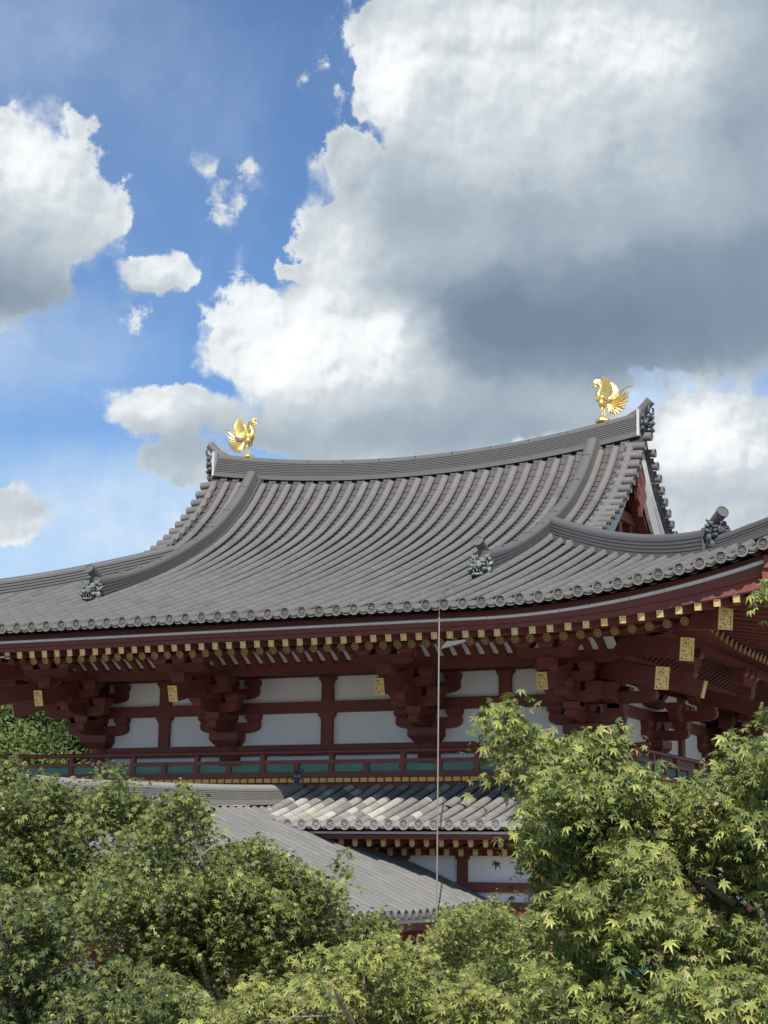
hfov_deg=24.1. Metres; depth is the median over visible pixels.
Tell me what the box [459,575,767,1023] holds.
maple tree
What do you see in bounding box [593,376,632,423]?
phoenix statue
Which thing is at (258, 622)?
temple hall
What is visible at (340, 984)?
maple tree
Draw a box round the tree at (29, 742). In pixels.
[0,704,88,774]
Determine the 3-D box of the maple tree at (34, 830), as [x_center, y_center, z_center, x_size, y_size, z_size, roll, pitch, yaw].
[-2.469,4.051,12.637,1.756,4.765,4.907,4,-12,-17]
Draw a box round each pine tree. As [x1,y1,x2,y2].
[0,709,90,767]
[34,717,89,763]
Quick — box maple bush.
[418,888,547,991]
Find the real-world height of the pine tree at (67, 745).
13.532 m
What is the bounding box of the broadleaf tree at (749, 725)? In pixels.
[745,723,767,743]
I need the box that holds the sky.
[0,0,767,578]
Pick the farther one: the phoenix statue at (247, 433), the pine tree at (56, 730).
the pine tree at (56, 730)
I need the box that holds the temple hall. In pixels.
[0,398,767,1021]
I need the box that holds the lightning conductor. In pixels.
[435,584,466,990]
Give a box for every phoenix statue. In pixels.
[226,417,257,457]
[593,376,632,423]
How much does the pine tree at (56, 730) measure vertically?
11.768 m
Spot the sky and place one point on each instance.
(351, 229)
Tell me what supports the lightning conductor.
attached to the temple hall
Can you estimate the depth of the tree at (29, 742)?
50.55 m
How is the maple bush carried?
on the ground
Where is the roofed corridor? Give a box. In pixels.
[4,769,492,1020]
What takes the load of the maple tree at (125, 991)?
on the ground
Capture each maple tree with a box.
[0,751,168,972]
[0,878,220,1023]
[2,777,445,1023]
[175,930,593,1023]
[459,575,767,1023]
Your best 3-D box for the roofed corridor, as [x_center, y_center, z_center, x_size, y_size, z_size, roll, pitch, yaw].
[-5.452,6.329,24.529,8.433,6.693,18.068,-5,-13,25]

